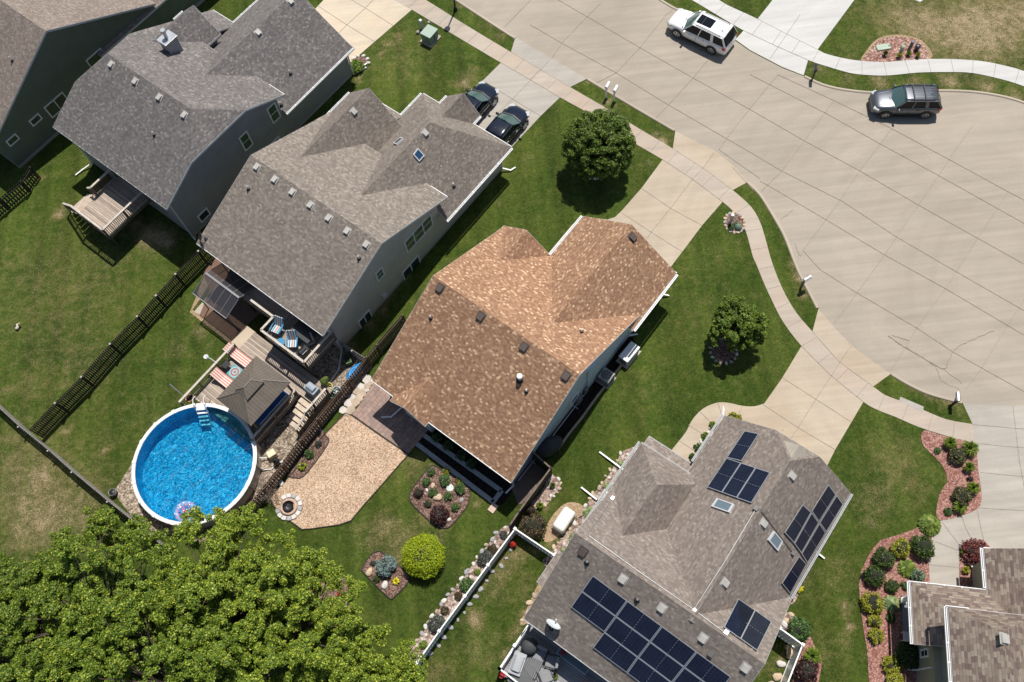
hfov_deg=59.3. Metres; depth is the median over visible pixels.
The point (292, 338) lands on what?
deck chair
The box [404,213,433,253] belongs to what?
window
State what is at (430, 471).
shrub
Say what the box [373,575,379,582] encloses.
shrub
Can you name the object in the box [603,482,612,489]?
hosta
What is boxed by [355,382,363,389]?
flagstone
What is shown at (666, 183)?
tan driveway
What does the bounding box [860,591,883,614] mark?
shrub
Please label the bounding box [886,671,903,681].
shrub
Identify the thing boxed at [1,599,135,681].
leafy tree
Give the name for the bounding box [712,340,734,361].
mulch bed
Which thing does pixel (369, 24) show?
cream driveway
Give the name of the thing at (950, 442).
grass clump
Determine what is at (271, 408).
hot tub
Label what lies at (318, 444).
shrub
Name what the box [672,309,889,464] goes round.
beige driveway
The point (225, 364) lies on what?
side table
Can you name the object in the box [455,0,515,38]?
kerb
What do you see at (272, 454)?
pool pump
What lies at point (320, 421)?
wooden fence
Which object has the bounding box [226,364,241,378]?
outdoor rug
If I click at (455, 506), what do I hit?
shrub
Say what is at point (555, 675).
shrub
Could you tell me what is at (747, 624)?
solar array
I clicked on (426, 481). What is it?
shrub
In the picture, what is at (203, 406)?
pool ladder
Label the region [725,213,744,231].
mulch bed
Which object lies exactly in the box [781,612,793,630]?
river rock bed
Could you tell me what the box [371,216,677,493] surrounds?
tan roof house
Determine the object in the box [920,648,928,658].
window
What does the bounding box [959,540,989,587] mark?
red mulch bed
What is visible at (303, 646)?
leafy tree
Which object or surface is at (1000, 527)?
wide driveway
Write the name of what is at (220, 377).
sun lounger
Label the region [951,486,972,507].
shrub
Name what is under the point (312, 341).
patio chair
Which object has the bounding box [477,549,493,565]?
shrub
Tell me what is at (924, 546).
shrub
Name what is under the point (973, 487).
grass clump
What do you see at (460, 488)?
shrub
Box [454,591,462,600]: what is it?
shrub
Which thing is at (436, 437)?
shrub
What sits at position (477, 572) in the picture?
shrub
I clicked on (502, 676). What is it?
flower pot
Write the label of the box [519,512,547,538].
shrub
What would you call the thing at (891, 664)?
shrub
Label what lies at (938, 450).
shrub
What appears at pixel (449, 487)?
rock
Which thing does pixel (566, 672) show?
patio deck
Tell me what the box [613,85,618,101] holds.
mailbox
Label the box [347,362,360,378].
kayak
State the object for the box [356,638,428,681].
leafy tree
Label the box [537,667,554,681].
club chair
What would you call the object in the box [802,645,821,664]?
grass clump
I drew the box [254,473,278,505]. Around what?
twiggy shrub
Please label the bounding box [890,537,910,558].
shrub
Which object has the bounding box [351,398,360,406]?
flagstone
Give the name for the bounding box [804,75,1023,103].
kerb
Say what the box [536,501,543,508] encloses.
grass clump
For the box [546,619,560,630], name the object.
satellite dish
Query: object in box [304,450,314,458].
shrub
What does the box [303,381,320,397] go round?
grill
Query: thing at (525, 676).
storage bench
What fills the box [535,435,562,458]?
window well
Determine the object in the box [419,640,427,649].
shrub
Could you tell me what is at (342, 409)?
flagstone
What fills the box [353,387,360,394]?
flagstone
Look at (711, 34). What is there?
parked suv
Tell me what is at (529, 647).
kettle grill
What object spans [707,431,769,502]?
solar array
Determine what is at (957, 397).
mailbox
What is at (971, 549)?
shrub
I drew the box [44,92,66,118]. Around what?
window
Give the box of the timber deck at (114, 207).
[62,169,150,249]
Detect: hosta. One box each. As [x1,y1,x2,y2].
[583,506,592,517]
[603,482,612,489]
[617,460,625,468]
[883,595,899,611]
[897,559,916,578]
[918,513,941,535]
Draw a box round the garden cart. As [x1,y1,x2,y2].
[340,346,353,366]
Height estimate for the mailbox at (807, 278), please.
1.320 m
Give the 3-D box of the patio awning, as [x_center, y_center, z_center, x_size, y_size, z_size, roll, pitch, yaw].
[-18.029,-2.815,57.348,2.980,2.965,2.711,34,72,16]
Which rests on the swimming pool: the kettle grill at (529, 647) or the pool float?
the pool float
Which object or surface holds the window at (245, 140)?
in the slate house at (181, 118)
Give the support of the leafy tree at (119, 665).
on the lawn
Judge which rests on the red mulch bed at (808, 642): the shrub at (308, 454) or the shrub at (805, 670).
the shrub at (805, 670)
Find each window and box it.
[5,133,19,146]
[29,113,42,126]
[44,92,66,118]
[85,48,101,67]
[197,207,210,222]
[238,130,253,151]
[266,102,280,123]
[358,309,372,328]
[375,267,384,281]
[402,255,420,279]
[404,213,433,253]
[556,647,589,674]
[570,391,578,405]
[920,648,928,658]
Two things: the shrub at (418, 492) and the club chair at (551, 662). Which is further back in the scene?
the shrub at (418, 492)
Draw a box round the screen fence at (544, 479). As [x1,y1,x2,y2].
[509,451,551,531]
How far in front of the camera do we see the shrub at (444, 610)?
50.20 m
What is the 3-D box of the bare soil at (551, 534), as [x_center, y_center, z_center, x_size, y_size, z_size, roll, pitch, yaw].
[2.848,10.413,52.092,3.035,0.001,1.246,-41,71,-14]
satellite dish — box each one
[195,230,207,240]
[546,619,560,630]
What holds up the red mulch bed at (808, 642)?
on the lawn
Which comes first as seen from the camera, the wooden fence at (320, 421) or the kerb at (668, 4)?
the wooden fence at (320, 421)
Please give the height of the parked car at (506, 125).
1.484 m
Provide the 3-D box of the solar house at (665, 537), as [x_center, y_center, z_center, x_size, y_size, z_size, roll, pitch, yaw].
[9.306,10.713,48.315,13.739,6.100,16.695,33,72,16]
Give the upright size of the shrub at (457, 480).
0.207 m
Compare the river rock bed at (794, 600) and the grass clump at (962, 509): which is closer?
the river rock bed at (794, 600)
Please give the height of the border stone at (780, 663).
0.333 m
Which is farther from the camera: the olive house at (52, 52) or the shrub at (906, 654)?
the olive house at (52, 52)
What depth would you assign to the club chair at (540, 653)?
48.46 m
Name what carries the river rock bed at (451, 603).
on the lawn
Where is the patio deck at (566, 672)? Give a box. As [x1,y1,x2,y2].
[497,623,606,681]
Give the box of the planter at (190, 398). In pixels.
[185,394,193,401]
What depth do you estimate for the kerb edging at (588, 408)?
54.62 m
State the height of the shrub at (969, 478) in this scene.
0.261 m
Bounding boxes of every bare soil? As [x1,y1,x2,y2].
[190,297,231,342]
[520,584,541,624]
[543,502,582,541]
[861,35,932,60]
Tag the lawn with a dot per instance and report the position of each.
(76, 294)
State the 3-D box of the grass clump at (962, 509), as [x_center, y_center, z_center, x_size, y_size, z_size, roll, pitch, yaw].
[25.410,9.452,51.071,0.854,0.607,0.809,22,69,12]
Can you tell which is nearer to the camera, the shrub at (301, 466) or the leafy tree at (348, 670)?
the leafy tree at (348, 670)
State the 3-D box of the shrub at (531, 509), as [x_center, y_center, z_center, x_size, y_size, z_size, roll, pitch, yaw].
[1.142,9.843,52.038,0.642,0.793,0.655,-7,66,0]
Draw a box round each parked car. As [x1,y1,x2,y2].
[465,81,498,124]
[485,103,529,144]
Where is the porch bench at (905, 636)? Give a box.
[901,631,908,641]
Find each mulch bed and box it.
[288,430,327,477]
[312,578,349,616]
[349,57,368,65]
[362,552,408,597]
[410,466,469,527]
[415,429,512,504]
[551,336,636,439]
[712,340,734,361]
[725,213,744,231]
[792,636,821,681]
[859,527,931,681]
[921,430,981,519]
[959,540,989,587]
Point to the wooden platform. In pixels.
(531, 490)
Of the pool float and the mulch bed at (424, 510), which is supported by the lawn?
the mulch bed at (424, 510)
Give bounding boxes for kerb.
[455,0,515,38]
[587,78,674,131]
[659,0,677,10]
[747,181,818,307]
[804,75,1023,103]
[891,373,961,403]
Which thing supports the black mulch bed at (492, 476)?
on the lawn
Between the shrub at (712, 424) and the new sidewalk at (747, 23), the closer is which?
the shrub at (712, 424)
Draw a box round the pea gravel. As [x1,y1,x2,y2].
[115,346,371,541]
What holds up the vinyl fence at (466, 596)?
on the lawn
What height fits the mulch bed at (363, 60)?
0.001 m
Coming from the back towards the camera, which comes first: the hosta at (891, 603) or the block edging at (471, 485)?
the block edging at (471, 485)
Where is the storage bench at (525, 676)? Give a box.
[507,668,534,681]
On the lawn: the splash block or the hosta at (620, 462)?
the splash block
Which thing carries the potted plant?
on the pool deck at (249, 342)
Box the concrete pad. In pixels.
[510,461,545,503]
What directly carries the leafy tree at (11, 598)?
on the lawn
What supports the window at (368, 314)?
in the greige house at (339, 219)
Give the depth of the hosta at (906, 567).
49.85 m
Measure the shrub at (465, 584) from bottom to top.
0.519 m
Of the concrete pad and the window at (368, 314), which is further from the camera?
the window at (368, 314)
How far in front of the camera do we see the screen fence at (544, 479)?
51.95 m
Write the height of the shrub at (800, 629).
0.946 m
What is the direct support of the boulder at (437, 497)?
on the mulch bed at (424, 510)
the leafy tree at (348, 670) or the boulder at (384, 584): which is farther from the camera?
the boulder at (384, 584)
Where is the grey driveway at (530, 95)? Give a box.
[465,38,585,145]
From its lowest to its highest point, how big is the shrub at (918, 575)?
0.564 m
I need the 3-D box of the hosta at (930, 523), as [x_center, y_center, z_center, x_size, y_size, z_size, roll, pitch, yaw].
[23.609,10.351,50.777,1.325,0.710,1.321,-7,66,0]
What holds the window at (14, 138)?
in the olive house at (52, 52)
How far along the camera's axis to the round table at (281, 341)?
54.59 m
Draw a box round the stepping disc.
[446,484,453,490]
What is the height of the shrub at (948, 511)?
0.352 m
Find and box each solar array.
[571,576,730,681]
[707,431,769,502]
[724,598,770,650]
[782,484,842,593]
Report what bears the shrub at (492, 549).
on the river rock bed at (451, 603)
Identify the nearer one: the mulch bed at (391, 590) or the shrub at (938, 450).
the mulch bed at (391, 590)
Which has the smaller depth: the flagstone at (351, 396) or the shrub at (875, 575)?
the shrub at (875, 575)
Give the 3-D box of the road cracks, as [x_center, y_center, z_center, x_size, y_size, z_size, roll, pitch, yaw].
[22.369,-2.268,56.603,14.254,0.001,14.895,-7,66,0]
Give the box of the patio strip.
[194,302,203,314]
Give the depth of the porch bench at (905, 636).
48.07 m
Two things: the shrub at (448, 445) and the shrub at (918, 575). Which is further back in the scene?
the shrub at (448, 445)
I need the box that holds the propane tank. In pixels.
[551,507,583,535]
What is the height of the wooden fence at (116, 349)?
1.810 m
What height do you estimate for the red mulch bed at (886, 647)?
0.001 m
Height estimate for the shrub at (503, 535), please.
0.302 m
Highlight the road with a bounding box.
[459,0,1023,405]
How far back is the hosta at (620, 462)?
53.06 m
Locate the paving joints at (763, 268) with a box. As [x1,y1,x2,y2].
[317,0,1023,567]
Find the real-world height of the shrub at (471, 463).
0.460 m
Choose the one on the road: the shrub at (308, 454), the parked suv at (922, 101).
the parked suv at (922, 101)
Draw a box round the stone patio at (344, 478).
[271,415,407,528]
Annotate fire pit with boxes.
[270,493,302,520]
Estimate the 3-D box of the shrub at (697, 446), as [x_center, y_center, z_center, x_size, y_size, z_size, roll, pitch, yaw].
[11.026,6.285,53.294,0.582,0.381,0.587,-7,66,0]
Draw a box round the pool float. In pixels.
[174,502,193,518]
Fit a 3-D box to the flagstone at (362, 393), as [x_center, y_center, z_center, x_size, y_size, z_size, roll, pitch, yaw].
[-9.317,3.254,55.816,0.539,0.092,0.549,-7,66,0]
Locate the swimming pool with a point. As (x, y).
(181, 454)
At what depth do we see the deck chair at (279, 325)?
54.87 m
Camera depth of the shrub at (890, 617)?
48.93 m
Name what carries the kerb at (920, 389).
on the road
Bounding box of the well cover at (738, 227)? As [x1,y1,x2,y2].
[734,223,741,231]
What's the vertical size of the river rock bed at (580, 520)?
0.001 m
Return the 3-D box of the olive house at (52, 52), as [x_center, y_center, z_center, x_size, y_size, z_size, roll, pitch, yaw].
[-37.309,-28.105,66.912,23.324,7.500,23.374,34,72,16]
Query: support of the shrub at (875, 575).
on the red mulch bed at (886, 647)
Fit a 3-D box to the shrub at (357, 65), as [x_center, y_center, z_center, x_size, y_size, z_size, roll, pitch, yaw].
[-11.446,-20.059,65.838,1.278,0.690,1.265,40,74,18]
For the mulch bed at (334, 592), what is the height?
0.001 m
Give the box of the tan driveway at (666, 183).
[549,131,746,265]
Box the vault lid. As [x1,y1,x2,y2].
[875,43,890,50]
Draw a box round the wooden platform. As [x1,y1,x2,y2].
[523,483,536,501]
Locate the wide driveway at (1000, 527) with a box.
[929,402,1023,585]
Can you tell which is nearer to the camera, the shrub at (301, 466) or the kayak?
the shrub at (301, 466)
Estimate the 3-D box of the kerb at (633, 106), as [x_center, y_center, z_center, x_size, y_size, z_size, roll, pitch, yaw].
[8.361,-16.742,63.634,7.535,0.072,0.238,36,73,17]
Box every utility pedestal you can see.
[418,19,423,29]
[898,45,905,52]
[907,40,914,50]
[914,44,920,51]
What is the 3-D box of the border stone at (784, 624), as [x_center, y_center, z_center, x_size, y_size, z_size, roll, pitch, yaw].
[14.889,15.511,49.203,0.370,0.286,0.460,-1,66,3]
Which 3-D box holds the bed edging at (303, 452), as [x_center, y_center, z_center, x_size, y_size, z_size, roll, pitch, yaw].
[-12.170,6.940,54.371,1.066,0.100,3.503,30,71,15]
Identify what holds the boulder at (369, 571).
on the mulch bed at (391, 590)
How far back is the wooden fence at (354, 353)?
56.20 m
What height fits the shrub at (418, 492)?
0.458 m
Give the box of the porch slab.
[901,596,908,631]
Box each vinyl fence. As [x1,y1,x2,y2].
[411,527,554,672]
[777,627,804,681]
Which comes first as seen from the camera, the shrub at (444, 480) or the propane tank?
the propane tank
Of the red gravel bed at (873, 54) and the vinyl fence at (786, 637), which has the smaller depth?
the vinyl fence at (786, 637)
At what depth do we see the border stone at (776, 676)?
48.06 m
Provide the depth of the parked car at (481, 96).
63.43 m
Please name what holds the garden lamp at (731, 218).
on the mulch bed at (738, 219)
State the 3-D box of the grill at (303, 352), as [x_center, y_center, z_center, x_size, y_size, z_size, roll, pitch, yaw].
[-12.553,0.685,54.207,0.500,0.898,0.768,38,73,17]
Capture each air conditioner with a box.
[595,367,615,389]
[595,488,607,503]
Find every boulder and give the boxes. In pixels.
[366,567,372,576]
[381,580,387,588]
[433,494,441,500]
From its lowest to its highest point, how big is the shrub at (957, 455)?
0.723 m
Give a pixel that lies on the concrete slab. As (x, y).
(912, 404)
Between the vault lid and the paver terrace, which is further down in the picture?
the paver terrace
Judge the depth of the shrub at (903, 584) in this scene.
49.55 m
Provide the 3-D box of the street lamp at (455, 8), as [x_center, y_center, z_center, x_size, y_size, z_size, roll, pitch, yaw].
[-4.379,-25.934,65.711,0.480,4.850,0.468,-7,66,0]
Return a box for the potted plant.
[320,376,328,384]
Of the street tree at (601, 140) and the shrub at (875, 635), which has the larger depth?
the street tree at (601, 140)
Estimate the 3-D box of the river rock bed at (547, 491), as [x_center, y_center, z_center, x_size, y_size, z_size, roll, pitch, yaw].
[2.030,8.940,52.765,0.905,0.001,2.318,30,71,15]
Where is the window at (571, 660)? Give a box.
[556,647,589,674]
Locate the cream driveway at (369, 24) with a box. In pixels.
[315,0,411,61]
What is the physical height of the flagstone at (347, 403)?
0.082 m
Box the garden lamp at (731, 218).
[729,213,733,223]
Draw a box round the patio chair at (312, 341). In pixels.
[305,332,315,346]
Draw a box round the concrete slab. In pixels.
[899,397,923,411]
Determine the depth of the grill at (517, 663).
47.87 m
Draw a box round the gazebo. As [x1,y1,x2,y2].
[216,356,295,433]
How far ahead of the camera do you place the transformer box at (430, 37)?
66.22 m
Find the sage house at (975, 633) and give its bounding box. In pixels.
[906,547,1023,681]
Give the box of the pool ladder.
[192,395,212,426]
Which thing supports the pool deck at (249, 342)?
on the lawn
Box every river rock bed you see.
[409,525,515,661]
[531,475,560,508]
[542,447,637,565]
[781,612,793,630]
[790,582,798,604]
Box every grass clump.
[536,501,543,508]
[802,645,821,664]
[943,436,957,448]
[953,501,967,513]
[961,440,979,457]
[961,566,969,573]
[963,461,974,472]
[966,481,980,493]
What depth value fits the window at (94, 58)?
63.83 m
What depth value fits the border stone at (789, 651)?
48.46 m
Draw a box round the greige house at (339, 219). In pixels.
[196,88,515,382]
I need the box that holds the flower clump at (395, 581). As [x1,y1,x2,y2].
[393,577,399,584]
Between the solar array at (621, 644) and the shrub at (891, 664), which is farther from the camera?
the shrub at (891, 664)
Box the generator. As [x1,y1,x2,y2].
[616,341,640,368]
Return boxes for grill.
[296,345,310,359]
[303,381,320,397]
[508,651,526,676]
[521,638,537,655]
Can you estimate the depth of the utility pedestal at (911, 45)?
63.88 m
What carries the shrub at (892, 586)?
on the red mulch bed at (886, 647)
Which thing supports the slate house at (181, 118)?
on the lawn
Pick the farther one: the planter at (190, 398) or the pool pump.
the planter at (190, 398)
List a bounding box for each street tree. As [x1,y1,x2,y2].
[560,107,635,180]
[708,293,769,352]
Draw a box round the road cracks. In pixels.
[786,211,991,386]
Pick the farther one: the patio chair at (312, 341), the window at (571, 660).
the patio chair at (312, 341)
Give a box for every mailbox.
[605,81,609,97]
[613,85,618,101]
[800,275,811,288]
[811,64,817,80]
[950,392,959,406]
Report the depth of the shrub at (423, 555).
50.30 m
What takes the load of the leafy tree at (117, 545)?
on the lawn
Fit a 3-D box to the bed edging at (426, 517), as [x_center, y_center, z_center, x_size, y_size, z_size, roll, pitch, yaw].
[-4.252,9.189,52.980,3.352,0.100,3.021,32,72,16]
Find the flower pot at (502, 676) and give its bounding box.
[499,672,505,679]
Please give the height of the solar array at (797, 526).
1.738 m
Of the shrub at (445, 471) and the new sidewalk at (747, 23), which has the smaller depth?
the shrub at (445, 471)
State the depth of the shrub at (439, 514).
52.01 m
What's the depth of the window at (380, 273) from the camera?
55.52 m
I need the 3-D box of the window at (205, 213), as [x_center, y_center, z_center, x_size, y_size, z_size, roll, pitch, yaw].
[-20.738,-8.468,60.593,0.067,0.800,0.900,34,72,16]
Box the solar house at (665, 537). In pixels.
[523,406,852,681]
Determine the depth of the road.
60.27 m
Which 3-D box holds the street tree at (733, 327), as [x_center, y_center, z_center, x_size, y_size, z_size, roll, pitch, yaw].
[13.651,-1.071,54.519,3.692,3.835,3.688,-7,66,0]
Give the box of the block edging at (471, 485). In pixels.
[415,434,503,503]
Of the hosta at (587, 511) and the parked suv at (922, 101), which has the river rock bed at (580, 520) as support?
the hosta at (587, 511)
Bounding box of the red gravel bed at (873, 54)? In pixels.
[862,36,928,61]
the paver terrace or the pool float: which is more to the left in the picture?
the pool float
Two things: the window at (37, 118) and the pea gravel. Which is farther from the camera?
the window at (37, 118)
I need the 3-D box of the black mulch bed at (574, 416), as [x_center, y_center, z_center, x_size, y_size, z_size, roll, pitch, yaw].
[4.411,3.213,55.150,1.804,0.001,9.902,35,72,16]
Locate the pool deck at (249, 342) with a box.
[178,288,336,444]
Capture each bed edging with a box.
[287,429,328,478]
[361,551,410,598]
[409,465,470,528]
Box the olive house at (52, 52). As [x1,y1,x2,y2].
[0,0,204,167]
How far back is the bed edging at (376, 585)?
51.18 m
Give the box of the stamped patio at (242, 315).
[200,257,259,339]
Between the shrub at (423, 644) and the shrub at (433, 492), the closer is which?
the shrub at (423, 644)
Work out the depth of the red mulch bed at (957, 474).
52.04 m
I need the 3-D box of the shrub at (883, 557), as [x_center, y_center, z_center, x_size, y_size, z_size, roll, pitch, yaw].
[20.685,12.032,50.018,1.317,0.935,1.278,-7,66,0]
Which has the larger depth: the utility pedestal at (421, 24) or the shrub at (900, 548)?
the utility pedestal at (421, 24)
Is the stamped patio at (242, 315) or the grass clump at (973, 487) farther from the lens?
the stamped patio at (242, 315)
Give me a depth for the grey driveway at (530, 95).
64.76 m
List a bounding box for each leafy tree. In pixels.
[0,504,204,681]
[0,551,101,681]
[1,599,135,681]
[45,557,267,681]
[130,501,320,681]
[227,545,367,681]
[276,613,408,681]
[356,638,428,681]
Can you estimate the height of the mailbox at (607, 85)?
1.320 m
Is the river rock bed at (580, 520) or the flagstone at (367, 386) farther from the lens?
the flagstone at (367, 386)
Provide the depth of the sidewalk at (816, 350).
59.38 m
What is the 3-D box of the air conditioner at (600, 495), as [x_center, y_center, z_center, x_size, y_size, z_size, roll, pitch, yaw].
[5.435,9.153,52.002,0.960,0.965,0.960,32,72,16]
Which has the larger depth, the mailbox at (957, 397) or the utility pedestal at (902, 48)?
the utility pedestal at (902, 48)
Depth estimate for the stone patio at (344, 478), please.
53.76 m
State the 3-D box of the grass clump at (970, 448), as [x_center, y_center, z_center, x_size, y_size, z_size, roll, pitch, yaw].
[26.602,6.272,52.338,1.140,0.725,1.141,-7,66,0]
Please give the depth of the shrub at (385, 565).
50.89 m
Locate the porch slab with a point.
(904, 609)
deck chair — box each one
[269,315,285,336]
[286,330,299,349]
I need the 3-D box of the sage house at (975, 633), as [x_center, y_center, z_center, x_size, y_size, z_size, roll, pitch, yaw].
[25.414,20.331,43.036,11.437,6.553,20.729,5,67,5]
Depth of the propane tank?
51.38 m
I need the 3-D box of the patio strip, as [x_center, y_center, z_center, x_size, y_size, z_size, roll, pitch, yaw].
[-19.954,-2.484,58.881,0.670,0.001,1.906,29,71,14]
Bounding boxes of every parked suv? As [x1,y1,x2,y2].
[667,8,737,54]
[868,84,942,118]
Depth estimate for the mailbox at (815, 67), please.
62.76 m
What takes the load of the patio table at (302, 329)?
on the pool deck at (249, 342)
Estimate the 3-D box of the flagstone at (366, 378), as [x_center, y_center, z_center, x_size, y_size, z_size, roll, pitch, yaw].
[-9.068,2.359,56.193,0.612,0.095,0.567,-40,70,-14]
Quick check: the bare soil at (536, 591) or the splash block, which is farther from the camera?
the splash block
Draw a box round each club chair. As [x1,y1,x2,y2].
[531,645,548,662]
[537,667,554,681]
[544,653,560,670]
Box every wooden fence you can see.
[0,166,40,216]
[0,405,163,546]
[29,248,212,437]
[237,314,405,534]
[339,341,365,361]
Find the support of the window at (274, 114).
in the slate house at (181, 118)
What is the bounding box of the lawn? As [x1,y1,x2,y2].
[0,0,1023,681]
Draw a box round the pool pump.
[249,448,282,469]
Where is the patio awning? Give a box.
[192,263,255,331]
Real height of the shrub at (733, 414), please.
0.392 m
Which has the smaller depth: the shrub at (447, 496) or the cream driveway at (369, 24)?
the shrub at (447, 496)
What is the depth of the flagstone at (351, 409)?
55.40 m
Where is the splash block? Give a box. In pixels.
[488,503,497,513]
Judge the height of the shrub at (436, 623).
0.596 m
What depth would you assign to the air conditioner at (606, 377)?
54.75 m
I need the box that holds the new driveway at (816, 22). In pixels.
[736,0,853,74]
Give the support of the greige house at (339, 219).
on the lawn
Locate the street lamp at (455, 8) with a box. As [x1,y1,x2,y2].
[453,0,457,11]
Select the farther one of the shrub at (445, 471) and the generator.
the generator
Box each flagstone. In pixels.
[339,406,346,413]
[344,399,351,406]
[347,405,355,412]
[348,394,355,400]
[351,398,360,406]
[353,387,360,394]
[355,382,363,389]
[358,389,365,396]
[361,374,370,383]
[364,382,370,388]
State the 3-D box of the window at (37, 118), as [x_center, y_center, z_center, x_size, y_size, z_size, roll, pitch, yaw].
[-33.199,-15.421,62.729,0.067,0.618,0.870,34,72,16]
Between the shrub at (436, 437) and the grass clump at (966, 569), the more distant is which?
the shrub at (436, 437)
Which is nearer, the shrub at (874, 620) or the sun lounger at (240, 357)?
the shrub at (874, 620)
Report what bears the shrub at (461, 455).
on the black mulch bed at (492, 476)
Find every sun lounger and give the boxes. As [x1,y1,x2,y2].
[210,367,232,387]
[223,342,251,367]
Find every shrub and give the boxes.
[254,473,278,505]
[298,463,305,470]
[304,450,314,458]
[315,440,322,447]
[351,59,364,73]
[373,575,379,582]
[375,554,396,577]
[400,532,444,578]
[413,487,424,497]
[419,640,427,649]
[421,477,430,486]
[423,499,431,507]
[427,468,435,476]
[427,614,444,633]
[428,488,437,496]
[430,432,441,442]
[430,505,449,525]
[439,474,449,486]
[440,606,449,614]
[442,441,452,450]
[442,466,451,474]
[444,492,452,500]
[451,502,459,510]
[454,482,465,494]
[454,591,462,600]
[455,450,466,461]
[455,477,462,484]
[458,577,473,592]
[466,458,476,469]
[474,569,480,575]
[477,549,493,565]
[487,544,497,554]
[499,530,507,539]
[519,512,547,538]
[526,505,536,515]
[552,673,557,680]
[693,442,702,451]
[701,432,709,440]
[709,421,716,429]
[729,411,736,417]
[789,616,811,640]
[792,656,819,681]
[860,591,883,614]
[862,564,886,586]
[867,614,881,626]
[868,627,884,643]
[872,546,896,569]
[882,655,900,673]
[885,578,899,593]
[886,613,895,622]
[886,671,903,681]
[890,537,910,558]
[894,641,918,669]
[900,581,907,589]
[909,535,934,559]
[910,568,925,581]
[935,447,941,453]
[944,507,951,515]
[949,447,966,464]
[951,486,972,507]
[961,537,987,564]
[966,476,973,481]
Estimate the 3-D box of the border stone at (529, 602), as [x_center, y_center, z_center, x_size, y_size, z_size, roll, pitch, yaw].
[0.964,14.628,50.322,0.448,0.227,0.296,-11,66,-2]
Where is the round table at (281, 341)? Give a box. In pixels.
[276,338,284,345]
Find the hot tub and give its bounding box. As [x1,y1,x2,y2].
[255,390,290,428]
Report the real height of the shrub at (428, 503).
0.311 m
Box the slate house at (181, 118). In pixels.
[53,0,366,239]
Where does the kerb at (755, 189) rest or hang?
on the lawn
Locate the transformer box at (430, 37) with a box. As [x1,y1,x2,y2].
[420,24,440,47]
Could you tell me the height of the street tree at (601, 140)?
4.945 m
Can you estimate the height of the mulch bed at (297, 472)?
0.001 m
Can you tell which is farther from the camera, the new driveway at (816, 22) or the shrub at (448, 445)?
the new driveway at (816, 22)
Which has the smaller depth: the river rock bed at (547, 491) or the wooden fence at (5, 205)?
the river rock bed at (547, 491)
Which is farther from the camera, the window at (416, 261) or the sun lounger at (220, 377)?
the window at (416, 261)
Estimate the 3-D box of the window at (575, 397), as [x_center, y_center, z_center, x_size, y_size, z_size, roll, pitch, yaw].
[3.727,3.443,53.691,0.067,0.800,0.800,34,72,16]
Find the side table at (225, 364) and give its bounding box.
[221,360,230,369]
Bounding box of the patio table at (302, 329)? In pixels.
[290,320,319,346]
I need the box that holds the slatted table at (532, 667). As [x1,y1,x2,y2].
[523,656,542,678]
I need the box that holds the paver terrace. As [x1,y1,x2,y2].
[352,384,427,452]
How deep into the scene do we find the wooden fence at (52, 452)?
54.02 m
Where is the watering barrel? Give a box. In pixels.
[108,488,117,496]
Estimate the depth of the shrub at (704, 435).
53.48 m
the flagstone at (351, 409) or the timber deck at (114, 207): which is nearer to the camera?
the flagstone at (351, 409)
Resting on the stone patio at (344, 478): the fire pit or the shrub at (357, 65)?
the fire pit
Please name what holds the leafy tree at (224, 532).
on the lawn
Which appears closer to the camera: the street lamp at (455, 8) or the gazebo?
the gazebo
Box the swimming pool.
[131,403,262,528]
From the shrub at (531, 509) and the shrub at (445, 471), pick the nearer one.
the shrub at (531, 509)
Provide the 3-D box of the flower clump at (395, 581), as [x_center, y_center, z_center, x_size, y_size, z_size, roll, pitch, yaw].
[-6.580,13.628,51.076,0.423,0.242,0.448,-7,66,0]
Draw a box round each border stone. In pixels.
[525,600,532,604]
[772,673,782,680]
[776,660,786,666]
[782,620,787,628]
[786,648,792,658]
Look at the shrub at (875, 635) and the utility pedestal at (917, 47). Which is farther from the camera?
the utility pedestal at (917, 47)
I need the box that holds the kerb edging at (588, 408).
[560,363,622,447]
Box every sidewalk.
[396,0,973,441]
[693,0,1023,85]
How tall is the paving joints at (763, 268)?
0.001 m
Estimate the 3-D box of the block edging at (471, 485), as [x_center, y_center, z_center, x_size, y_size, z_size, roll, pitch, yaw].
[-3.122,7.556,53.592,6.014,0.120,1.081,35,72,16]

